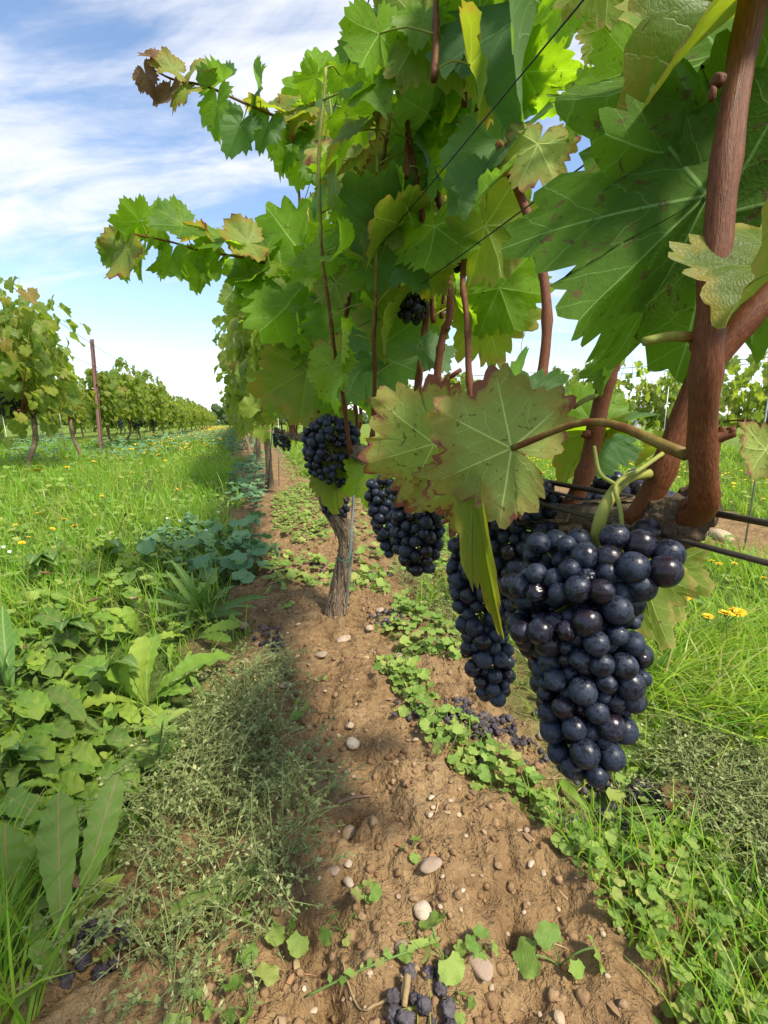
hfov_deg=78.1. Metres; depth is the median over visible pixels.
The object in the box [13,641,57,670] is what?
weed plant
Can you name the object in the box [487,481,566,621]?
grape bunch
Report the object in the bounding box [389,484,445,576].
grape bunch
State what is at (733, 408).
grapevine
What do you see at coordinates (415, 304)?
grape bunch
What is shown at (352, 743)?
stone
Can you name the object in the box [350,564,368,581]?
mallow seedling
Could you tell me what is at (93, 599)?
seed stalk
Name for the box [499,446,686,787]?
grape bunch
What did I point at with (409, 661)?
mallow seedling
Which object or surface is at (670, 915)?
mallow seedling
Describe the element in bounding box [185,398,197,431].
grapevine
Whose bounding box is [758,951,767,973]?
mallow seedling
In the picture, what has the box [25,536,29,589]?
dandelion
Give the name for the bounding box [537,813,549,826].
mallow seedling
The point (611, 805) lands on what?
dried grape bunch
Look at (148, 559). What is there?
mallow plant
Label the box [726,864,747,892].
mallow seedling
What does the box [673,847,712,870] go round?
mallow seedling
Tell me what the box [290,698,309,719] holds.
mallow seedling
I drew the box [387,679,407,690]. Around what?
mallow seedling
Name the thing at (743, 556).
trellis wire
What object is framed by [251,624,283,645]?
dried grape bunch
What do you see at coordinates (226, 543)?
mallow plant
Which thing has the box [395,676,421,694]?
mallow seedling
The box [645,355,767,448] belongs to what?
grapevine
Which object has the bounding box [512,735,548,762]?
dried grape bunch
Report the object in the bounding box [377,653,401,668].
mallow seedling
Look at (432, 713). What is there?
mallow seedling
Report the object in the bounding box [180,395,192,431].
grapevine
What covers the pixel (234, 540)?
mallow plant
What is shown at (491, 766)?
mallow seedling
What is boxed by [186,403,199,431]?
grapevine
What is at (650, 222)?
grapevine
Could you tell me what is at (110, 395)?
grapevine
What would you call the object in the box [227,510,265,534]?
mallow plant
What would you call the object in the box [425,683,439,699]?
mallow seedling
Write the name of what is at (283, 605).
mallow seedling
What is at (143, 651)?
plant
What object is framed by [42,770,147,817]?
dandelion plant
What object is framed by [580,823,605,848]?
mallow seedling
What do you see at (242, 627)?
stone
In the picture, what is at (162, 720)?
oval leaved weed
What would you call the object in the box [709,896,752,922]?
mallow seedling
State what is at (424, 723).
mallow seedling
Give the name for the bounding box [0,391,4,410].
grape bunch
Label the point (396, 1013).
dried grape bunch
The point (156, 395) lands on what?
grapevine
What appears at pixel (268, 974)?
mallow seedling
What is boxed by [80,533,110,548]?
dandelion plant
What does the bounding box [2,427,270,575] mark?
bluish mallow cover
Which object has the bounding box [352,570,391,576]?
dried grape bunch
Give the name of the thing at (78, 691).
weed plant
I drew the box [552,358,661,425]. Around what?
grapevine
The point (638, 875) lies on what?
mallow seedling
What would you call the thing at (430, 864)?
stone
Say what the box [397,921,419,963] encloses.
mallow seedling
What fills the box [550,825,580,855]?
mallow seedling
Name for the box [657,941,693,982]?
mallow seedling
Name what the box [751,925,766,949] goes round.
mallow seedling
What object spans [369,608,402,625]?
dried grape bunch
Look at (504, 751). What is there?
mallow seedling
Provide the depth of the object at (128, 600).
1.45 m
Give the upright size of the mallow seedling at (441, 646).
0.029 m
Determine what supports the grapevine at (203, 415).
on the ground at (80, 998)
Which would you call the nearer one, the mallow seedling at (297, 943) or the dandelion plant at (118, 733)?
the mallow seedling at (297, 943)
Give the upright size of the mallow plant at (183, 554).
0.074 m
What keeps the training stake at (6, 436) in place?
on the ground at (80, 998)
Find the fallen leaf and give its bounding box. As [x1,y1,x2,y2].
[661,778,698,810]
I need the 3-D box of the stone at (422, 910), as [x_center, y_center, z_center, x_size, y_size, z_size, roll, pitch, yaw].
[0.042,0.436,0.517,0.020,0.014,0.023,1,5,-2]
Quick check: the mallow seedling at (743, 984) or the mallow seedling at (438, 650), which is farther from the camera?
the mallow seedling at (438, 650)
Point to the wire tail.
(563, 494)
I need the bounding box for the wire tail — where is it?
[544,488,616,504]
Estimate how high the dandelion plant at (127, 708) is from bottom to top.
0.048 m
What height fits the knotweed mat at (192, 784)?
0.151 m
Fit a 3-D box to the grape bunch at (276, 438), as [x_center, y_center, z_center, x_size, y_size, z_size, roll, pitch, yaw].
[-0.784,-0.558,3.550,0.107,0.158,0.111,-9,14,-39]
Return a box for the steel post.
[89,339,103,452]
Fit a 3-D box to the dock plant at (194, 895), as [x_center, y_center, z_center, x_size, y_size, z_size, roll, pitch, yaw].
[-0.213,0.444,0.526,0.172,0.050,0.043,-6,12,-29]
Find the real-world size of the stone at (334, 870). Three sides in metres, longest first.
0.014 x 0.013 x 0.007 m
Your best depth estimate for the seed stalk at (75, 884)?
0.49 m
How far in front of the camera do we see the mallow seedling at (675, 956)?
0.49 m
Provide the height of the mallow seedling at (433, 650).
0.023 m
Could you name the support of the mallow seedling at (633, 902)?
on the ground at (80, 998)
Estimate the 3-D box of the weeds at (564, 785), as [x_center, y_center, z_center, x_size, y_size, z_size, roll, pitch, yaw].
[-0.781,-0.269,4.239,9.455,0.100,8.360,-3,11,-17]
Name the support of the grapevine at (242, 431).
on the ground at (80, 998)
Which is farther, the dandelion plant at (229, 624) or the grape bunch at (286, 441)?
the grape bunch at (286, 441)
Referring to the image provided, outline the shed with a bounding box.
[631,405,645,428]
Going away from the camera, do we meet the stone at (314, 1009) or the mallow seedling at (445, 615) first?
the stone at (314, 1009)
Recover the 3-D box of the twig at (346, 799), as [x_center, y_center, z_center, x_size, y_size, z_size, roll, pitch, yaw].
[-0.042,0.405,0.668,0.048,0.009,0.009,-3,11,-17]
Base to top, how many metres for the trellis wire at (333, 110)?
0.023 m
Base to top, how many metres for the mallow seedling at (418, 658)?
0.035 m
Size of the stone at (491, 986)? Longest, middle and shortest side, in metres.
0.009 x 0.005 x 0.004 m
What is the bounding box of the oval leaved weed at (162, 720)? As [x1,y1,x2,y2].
[136,708,189,777]
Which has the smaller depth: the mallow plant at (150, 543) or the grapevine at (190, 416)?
the mallow plant at (150, 543)
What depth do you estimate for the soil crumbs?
0.58 m
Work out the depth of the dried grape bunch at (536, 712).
0.88 m
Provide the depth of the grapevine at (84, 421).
16.54 m
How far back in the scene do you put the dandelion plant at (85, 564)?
1.72 m
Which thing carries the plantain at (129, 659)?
on the ground at (80, 998)
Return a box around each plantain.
[0,606,27,695]
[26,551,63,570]
[48,612,94,631]
[88,653,145,674]
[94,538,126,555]
[146,561,267,632]
[646,643,676,687]
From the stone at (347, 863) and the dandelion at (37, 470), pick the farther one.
the dandelion at (37, 470)
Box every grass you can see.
[0,434,767,1023]
[523,570,767,784]
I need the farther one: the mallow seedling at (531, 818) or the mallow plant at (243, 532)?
the mallow plant at (243, 532)
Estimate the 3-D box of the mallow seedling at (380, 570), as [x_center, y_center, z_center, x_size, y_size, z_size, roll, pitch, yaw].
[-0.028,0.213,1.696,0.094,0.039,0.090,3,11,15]
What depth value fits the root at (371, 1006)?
0.44 m
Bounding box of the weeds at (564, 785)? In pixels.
[0,453,767,948]
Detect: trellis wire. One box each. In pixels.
[0,277,184,397]
[254,426,767,526]
[269,431,767,565]
[305,0,368,197]
[397,0,583,224]
[407,164,583,294]
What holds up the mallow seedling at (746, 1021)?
on the ground at (80, 998)
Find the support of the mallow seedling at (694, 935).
on the ground at (80, 998)
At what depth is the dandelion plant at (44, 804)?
0.64 m
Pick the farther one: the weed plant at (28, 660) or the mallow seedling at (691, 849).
the weed plant at (28, 660)
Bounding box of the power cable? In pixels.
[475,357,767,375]
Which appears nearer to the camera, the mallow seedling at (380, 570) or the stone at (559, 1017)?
the stone at (559, 1017)
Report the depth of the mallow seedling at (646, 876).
0.53 m
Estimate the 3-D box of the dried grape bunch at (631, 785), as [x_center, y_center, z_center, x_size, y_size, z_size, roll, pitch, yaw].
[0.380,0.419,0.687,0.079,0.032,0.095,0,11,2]
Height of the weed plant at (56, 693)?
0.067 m
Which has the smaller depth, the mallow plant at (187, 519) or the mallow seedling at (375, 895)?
the mallow seedling at (375, 895)
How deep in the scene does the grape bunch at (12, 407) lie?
5.04 m
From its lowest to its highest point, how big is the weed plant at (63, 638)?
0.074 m
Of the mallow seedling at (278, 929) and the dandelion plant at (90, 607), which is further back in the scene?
the dandelion plant at (90, 607)
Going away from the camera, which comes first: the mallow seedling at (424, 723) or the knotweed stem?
the knotweed stem
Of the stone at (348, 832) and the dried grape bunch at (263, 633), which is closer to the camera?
the stone at (348, 832)
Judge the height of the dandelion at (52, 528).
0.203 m
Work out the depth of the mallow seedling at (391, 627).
1.25 m
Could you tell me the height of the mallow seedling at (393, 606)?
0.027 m
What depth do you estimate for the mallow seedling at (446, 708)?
0.82 m
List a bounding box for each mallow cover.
[0,449,767,1023]
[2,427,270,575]
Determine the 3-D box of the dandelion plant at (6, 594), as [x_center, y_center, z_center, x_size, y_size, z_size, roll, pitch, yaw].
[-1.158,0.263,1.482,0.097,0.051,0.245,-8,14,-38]
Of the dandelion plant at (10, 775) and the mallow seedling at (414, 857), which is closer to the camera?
the mallow seedling at (414, 857)
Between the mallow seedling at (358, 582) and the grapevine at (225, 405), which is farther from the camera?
the grapevine at (225, 405)
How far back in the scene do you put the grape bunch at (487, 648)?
0.46 m
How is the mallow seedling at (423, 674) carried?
on the ground at (80, 998)
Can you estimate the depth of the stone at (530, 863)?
0.56 m
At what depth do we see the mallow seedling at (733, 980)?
0.46 m
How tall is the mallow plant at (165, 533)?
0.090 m
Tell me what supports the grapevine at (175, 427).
on the ground at (80, 998)
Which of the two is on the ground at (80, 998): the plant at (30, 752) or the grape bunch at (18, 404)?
the plant at (30, 752)
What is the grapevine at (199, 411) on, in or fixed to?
on the ground at (80, 998)
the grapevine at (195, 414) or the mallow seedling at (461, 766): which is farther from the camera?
the grapevine at (195, 414)
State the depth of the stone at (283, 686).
0.94 m
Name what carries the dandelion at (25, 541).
on the ground at (80, 998)
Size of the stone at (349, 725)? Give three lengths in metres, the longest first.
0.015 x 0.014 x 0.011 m
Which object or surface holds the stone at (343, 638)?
on the ground at (80, 998)
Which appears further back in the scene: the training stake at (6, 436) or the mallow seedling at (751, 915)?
the training stake at (6, 436)
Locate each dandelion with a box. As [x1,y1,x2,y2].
[13,523,36,576]
[18,541,25,587]
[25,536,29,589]
[33,468,45,510]
[50,527,61,572]
[62,518,66,554]
[71,524,83,575]
[702,613,712,656]
[715,607,747,641]
[719,562,735,595]
[719,609,735,655]
[721,608,735,636]
[754,576,766,622]
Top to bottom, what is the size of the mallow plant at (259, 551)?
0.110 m
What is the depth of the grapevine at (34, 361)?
4.87 m
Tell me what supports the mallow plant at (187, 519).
on the ground at (80, 998)
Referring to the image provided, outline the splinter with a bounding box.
[400,972,410,1006]
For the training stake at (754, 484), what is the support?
on the ground at (80, 998)
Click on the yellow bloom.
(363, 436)
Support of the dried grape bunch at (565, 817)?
on the ground at (80, 998)
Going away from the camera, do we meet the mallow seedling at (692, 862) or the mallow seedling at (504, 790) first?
the mallow seedling at (692, 862)
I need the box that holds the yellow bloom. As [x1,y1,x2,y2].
[115,426,767,486]
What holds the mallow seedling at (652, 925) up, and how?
on the ground at (80, 998)
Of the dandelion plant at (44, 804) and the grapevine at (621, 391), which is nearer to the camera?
the dandelion plant at (44, 804)
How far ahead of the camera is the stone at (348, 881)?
0.55 m
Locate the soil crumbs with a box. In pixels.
[46,543,704,1023]
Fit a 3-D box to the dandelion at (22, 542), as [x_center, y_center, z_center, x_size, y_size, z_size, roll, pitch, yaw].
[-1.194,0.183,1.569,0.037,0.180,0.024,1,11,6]
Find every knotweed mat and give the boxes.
[12,641,367,1023]
[610,694,767,917]
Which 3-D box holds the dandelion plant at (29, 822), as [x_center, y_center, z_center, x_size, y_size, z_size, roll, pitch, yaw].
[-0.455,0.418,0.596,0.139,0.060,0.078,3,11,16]
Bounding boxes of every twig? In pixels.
[337,795,370,804]
[684,780,731,819]
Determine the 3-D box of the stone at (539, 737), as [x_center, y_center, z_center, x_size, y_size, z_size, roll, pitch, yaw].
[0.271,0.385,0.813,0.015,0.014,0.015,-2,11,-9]
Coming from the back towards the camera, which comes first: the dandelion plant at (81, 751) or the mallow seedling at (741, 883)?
the dandelion plant at (81, 751)
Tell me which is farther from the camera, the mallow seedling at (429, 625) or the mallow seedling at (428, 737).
the mallow seedling at (429, 625)
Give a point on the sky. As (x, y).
(78, 135)
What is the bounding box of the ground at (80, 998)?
[0,424,767,1023]
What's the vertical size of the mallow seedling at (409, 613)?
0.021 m
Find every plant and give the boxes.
[0,689,51,719]
[0,718,59,756]
[0,734,47,764]
[0,753,62,786]
[0,762,51,817]
[0,795,80,828]
[0,823,37,915]
[1,586,30,605]
[2,724,74,759]
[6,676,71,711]
[12,793,130,1007]
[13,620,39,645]
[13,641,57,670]
[15,810,39,866]
[16,553,39,570]
[16,710,76,738]
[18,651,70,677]
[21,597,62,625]
[21,771,97,799]
[30,759,94,794]
[34,782,122,836]
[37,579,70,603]
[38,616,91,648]
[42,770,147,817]
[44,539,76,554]
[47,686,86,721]
[50,722,112,766]
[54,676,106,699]
[59,751,130,790]
[62,557,89,571]
[62,601,96,620]
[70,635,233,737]
[71,774,124,949]
[75,716,145,746]
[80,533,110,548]
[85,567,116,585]
[85,691,140,723]
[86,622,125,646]
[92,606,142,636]
[98,746,154,787]
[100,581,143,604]
[102,862,264,961]
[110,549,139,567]
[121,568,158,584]
[134,529,178,544]
[136,537,173,563]
[144,545,172,563]
[152,526,186,538]
[160,619,239,641]
[161,529,190,539]
[162,511,197,532]
[162,551,192,566]
[165,532,197,552]
[178,554,218,575]
[180,515,208,534]
[191,529,219,554]
[192,550,247,579]
[201,540,233,557]
[207,519,230,538]
[208,523,226,536]
[215,537,243,554]
[217,567,255,583]
[221,518,256,538]
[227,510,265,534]
[228,529,252,549]
[230,533,261,552]
[234,541,279,574]
[246,534,273,559]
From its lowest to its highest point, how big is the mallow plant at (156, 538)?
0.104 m
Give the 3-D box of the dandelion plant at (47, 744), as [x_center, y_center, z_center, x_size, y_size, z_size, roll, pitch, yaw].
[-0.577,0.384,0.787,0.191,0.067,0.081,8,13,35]
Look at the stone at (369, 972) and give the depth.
0.46 m
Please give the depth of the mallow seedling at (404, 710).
0.84 m
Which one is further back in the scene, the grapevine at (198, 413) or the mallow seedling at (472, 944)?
the grapevine at (198, 413)
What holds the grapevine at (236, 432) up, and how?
on the ground at (80, 998)
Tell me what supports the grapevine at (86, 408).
on the ground at (80, 998)
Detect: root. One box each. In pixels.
[340,955,366,1010]
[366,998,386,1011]
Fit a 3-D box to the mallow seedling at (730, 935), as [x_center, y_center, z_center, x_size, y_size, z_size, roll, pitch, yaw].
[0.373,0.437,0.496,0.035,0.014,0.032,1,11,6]
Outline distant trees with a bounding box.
[7,403,742,425]
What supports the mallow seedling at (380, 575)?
on the ground at (80, 998)
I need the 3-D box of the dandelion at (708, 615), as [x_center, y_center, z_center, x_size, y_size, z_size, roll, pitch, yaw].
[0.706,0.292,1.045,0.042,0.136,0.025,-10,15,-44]
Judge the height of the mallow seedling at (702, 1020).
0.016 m
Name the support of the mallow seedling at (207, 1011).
on the ground at (80, 998)
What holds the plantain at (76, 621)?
on the ground at (80, 998)
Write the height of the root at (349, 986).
0.008 m
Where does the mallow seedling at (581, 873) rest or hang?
on the ground at (80, 998)
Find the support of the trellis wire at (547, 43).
attached to the grapevine at (650, 222)
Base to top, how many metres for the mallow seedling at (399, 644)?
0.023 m
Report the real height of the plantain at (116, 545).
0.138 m
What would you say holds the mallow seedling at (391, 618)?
on the ground at (80, 998)
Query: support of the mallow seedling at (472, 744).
on the ground at (80, 998)
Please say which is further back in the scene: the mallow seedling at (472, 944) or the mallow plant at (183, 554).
the mallow plant at (183, 554)
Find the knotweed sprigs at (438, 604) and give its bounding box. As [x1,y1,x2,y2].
[381,557,522,656]
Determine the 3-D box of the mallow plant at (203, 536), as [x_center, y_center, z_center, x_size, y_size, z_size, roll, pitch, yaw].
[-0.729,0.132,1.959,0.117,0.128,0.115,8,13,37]
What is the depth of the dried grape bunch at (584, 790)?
0.70 m
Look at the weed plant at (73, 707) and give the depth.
0.84 m
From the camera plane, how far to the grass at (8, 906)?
1.53 m
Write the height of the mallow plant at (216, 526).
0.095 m
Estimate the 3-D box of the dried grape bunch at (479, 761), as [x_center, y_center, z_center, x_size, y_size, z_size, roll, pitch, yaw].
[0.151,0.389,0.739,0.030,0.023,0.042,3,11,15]
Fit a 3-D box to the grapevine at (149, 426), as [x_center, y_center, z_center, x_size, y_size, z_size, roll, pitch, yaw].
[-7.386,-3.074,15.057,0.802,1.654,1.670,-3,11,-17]
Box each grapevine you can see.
[0,276,93,471]
[0,415,6,433]
[4,411,42,443]
[30,407,66,441]
[48,384,98,458]
[58,380,90,435]
[72,414,91,438]
[80,368,129,449]
[94,0,767,650]
[108,357,149,444]
[123,384,153,440]
[140,369,169,438]
[144,404,163,438]
[158,391,173,433]
[162,391,179,433]
[163,394,181,434]
[172,400,188,434]
[174,395,189,433]
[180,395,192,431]
[182,404,192,432]
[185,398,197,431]
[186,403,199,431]
[191,400,201,429]
[192,406,202,429]
[198,406,206,428]
[201,409,207,429]
[212,278,299,487]
[212,324,277,470]
[219,388,237,426]
[224,374,246,445]
[225,374,254,452]
[244,418,275,459]
[450,372,480,393]
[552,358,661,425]
[617,389,632,424]
[627,370,681,432]
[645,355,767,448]
[718,374,767,443]
[745,351,767,421]
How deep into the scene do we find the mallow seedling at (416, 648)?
1.08 m
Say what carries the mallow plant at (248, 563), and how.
on the ground at (80, 998)
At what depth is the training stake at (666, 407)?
4.55 m
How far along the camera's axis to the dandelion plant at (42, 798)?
0.64 m
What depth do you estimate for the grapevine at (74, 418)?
14.95 m
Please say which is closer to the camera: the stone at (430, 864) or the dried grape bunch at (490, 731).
the stone at (430, 864)
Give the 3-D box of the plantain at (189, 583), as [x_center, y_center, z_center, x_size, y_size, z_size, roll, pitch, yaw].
[-0.497,0.235,1.280,0.332,0.169,0.198,-1,11,-4]
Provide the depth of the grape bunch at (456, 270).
0.80 m
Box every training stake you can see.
[2,415,13,472]
[267,423,272,490]
[278,416,278,479]
[337,495,354,609]
[663,386,668,430]
[743,397,767,549]
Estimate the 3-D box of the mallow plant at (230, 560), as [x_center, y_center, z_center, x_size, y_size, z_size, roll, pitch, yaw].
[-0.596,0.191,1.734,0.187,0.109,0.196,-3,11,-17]
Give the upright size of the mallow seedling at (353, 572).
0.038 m
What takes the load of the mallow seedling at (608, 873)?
on the ground at (80, 998)
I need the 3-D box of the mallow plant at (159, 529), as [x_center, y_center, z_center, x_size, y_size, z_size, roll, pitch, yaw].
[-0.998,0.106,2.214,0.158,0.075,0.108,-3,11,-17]
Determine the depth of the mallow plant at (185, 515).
2.33 m
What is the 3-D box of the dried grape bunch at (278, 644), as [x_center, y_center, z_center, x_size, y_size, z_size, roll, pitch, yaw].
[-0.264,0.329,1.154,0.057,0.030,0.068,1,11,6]
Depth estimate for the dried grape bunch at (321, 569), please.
1.79 m
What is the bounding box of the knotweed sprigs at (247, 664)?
[192,633,322,722]
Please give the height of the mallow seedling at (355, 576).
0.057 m
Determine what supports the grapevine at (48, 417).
on the ground at (80, 998)
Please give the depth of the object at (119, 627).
1.17 m
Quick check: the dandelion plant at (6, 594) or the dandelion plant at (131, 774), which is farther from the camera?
the dandelion plant at (6, 594)
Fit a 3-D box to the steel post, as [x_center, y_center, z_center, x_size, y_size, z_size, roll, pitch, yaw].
[-5.263,-2.123,8.670,0.069,2.066,0.478,-5,12,-25]
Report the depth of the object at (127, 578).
1.57 m
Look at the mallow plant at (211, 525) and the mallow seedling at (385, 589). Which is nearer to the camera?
the mallow seedling at (385, 589)
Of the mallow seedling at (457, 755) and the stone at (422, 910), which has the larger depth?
the mallow seedling at (457, 755)
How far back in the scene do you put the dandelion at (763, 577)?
1.27 m
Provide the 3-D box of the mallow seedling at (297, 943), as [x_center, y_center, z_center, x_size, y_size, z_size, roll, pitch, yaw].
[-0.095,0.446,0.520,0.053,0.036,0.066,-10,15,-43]
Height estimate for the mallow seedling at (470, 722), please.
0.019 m
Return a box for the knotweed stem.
[306,932,439,996]
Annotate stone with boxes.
[239,622,248,629]
[279,681,289,688]
[311,1006,317,1013]
[314,651,326,658]
[330,865,339,875]
[336,635,350,642]
[341,824,356,840]
[343,859,351,867]
[343,876,353,887]
[345,721,353,728]
[346,737,359,749]
[365,625,372,630]
[366,970,372,975]
[375,607,383,612]
[395,940,408,950]
[413,900,431,920]
[420,856,442,873]
[468,952,493,981]
[489,983,493,991]
[528,860,533,867]
[537,732,542,740]
[553,1009,564,1023]
[708,529,734,543]
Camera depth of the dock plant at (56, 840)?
0.49 m
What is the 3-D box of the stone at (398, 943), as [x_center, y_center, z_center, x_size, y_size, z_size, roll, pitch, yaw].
[0.018,0.439,0.477,0.016,0.010,0.010,-12,-4,14]
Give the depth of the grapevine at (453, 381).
10.41 m
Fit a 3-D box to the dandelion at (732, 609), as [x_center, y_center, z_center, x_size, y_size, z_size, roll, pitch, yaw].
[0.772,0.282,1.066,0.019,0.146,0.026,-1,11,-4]
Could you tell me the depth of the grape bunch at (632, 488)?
0.45 m
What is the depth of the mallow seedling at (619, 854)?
0.56 m
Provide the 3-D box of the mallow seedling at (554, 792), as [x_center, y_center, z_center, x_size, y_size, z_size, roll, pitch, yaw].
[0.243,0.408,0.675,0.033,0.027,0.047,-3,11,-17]
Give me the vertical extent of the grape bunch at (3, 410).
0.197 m
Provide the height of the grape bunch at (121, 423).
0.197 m
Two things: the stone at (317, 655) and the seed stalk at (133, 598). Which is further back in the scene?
the seed stalk at (133, 598)
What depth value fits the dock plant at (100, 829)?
0.52 m
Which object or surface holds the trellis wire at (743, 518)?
attached to the grapevine at (650, 222)
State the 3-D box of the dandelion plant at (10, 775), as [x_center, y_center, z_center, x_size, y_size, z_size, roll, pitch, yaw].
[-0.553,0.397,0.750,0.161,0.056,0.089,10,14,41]
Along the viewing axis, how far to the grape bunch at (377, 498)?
0.70 m
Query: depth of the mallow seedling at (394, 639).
1.21 m
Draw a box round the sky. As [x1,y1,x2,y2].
[0,0,767,420]
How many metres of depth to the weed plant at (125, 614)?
1.20 m
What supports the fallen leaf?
on the ground at (80, 998)
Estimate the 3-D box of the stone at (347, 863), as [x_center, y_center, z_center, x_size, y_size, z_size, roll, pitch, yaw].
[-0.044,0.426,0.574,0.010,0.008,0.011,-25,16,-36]
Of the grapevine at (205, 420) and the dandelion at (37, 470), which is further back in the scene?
the grapevine at (205, 420)
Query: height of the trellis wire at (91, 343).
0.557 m
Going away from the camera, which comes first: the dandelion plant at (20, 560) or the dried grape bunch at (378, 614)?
the dried grape bunch at (378, 614)
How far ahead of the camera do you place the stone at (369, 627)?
1.24 m
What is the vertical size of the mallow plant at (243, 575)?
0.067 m
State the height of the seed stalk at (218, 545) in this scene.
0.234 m
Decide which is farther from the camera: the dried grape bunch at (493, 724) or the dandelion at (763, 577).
the dandelion at (763, 577)
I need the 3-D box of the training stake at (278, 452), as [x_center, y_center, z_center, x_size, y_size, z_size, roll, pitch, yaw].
[-0.901,-0.498,4.046,0.008,0.670,0.036,6,12,27]
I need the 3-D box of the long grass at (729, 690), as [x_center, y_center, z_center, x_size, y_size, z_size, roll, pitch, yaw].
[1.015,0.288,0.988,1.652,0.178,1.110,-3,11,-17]
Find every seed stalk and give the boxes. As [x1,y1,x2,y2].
[38,571,106,597]
[72,873,80,888]
[89,592,155,604]
[130,596,149,615]
[218,530,219,585]
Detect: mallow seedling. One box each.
[166,987,213,1023]
[221,961,279,1023]
[236,900,284,965]
[265,579,286,592]
[268,897,310,958]
[281,600,294,608]
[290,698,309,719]
[318,909,359,946]
[349,578,363,590]
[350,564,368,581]
[350,569,361,574]
[350,573,359,590]
[351,878,381,902]
[356,572,385,592]
[360,573,373,583]
[361,564,386,576]
[367,574,384,587]
[372,580,390,592]
[373,662,398,681]
[374,622,395,632]
[375,612,396,627]
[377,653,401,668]
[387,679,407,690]
[388,631,408,641]
[391,603,407,611]
[395,643,404,650]
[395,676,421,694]
[396,608,415,616]
[396,653,416,666]
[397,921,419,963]
[398,697,423,716]
[400,835,420,863]
[402,643,413,652]
[402,655,420,670]
[402,690,411,698]
[406,668,429,684]
[407,646,430,654]
[417,681,435,695]
[417,714,432,729]
[419,646,437,656]
[419,715,447,737]
[419,910,465,985]
[420,703,439,717]
[421,642,433,651]
[424,642,445,651]
[424,734,440,745]
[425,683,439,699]
[426,618,448,633]
[427,649,444,657]
[430,611,448,622]
[432,724,463,763]
[439,704,456,720]
[444,754,474,773]
[445,719,473,727]
[452,990,475,1023]
[456,759,489,790]
[464,923,498,960]
[466,731,490,746]
[475,741,493,763]
[477,760,499,781]
[488,778,508,792]
[489,757,498,770]
[492,741,512,756]
[503,786,534,804]
[509,771,542,783]
[512,760,525,775]
[513,919,605,978]
[519,788,540,810]
[524,809,548,824]
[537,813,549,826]
[546,787,568,807]
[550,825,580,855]
[568,831,609,866]
[578,865,599,880]
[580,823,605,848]
[593,887,625,927]
[600,870,611,893]
[603,835,624,849]
[609,845,637,861]
[611,918,633,939]
[616,829,641,842]
[620,870,649,915]
[628,847,664,880]
[628,917,661,945]
[643,831,673,857]
[643,872,674,900]
[650,881,686,924]
[652,1015,660,1023]
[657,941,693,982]
[660,989,673,1017]
[671,930,681,958]
[672,886,723,926]
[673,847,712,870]
[675,987,734,1016]
[676,868,711,910]
[685,846,706,857]
[686,924,715,959]
[689,865,722,896]
[694,885,733,933]
[696,944,736,992]
[698,1017,728,1023]
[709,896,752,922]
[723,1010,749,1023]
[725,911,751,946]
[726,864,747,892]
[726,946,763,976]
[727,978,754,1005]
[730,870,767,893]
[735,912,758,925]
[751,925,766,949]
[756,983,767,1008]
[756,1014,767,1023]
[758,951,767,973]
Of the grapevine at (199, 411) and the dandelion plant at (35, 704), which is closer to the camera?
the dandelion plant at (35, 704)
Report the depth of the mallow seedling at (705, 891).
0.54 m
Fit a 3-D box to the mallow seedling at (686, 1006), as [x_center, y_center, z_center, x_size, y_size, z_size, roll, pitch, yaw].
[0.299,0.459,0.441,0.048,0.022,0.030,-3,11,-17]
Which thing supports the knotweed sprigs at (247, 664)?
on the ground at (80, 998)
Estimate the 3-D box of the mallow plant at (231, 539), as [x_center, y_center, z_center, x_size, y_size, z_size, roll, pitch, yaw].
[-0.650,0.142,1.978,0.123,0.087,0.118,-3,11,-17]
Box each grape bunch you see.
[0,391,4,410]
[0,401,6,416]
[6,398,15,414]
[11,399,21,412]
[58,910,135,989]
[117,420,123,429]
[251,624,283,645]
[265,638,286,653]
[266,568,292,575]
[272,427,284,447]
[281,435,291,450]
[301,413,360,488]
[306,563,327,573]
[321,497,349,517]
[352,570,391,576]
[364,474,394,557]
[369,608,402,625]
[386,962,456,1023]
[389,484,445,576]
[392,700,421,721]
[397,292,428,325]
[438,705,518,744]
[443,696,471,707]
[446,533,515,707]
[453,263,460,273]
[474,755,483,768]
[485,728,510,745]
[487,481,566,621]
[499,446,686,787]
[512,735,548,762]
[532,708,540,719]
[557,812,597,838]
[574,780,614,810]
[583,468,675,504]
[583,773,614,794]
[595,802,645,841]
[612,777,682,821]
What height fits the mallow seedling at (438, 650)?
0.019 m
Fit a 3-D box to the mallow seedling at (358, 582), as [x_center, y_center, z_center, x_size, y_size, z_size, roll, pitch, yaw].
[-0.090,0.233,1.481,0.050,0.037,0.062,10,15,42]
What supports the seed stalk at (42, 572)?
on the ground at (80, 998)
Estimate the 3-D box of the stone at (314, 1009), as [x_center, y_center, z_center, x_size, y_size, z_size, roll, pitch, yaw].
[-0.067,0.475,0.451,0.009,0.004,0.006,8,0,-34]
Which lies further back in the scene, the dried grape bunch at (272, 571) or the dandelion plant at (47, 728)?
the dried grape bunch at (272, 571)
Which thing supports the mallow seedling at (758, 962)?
on the ground at (80, 998)
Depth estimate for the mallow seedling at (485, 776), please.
0.70 m

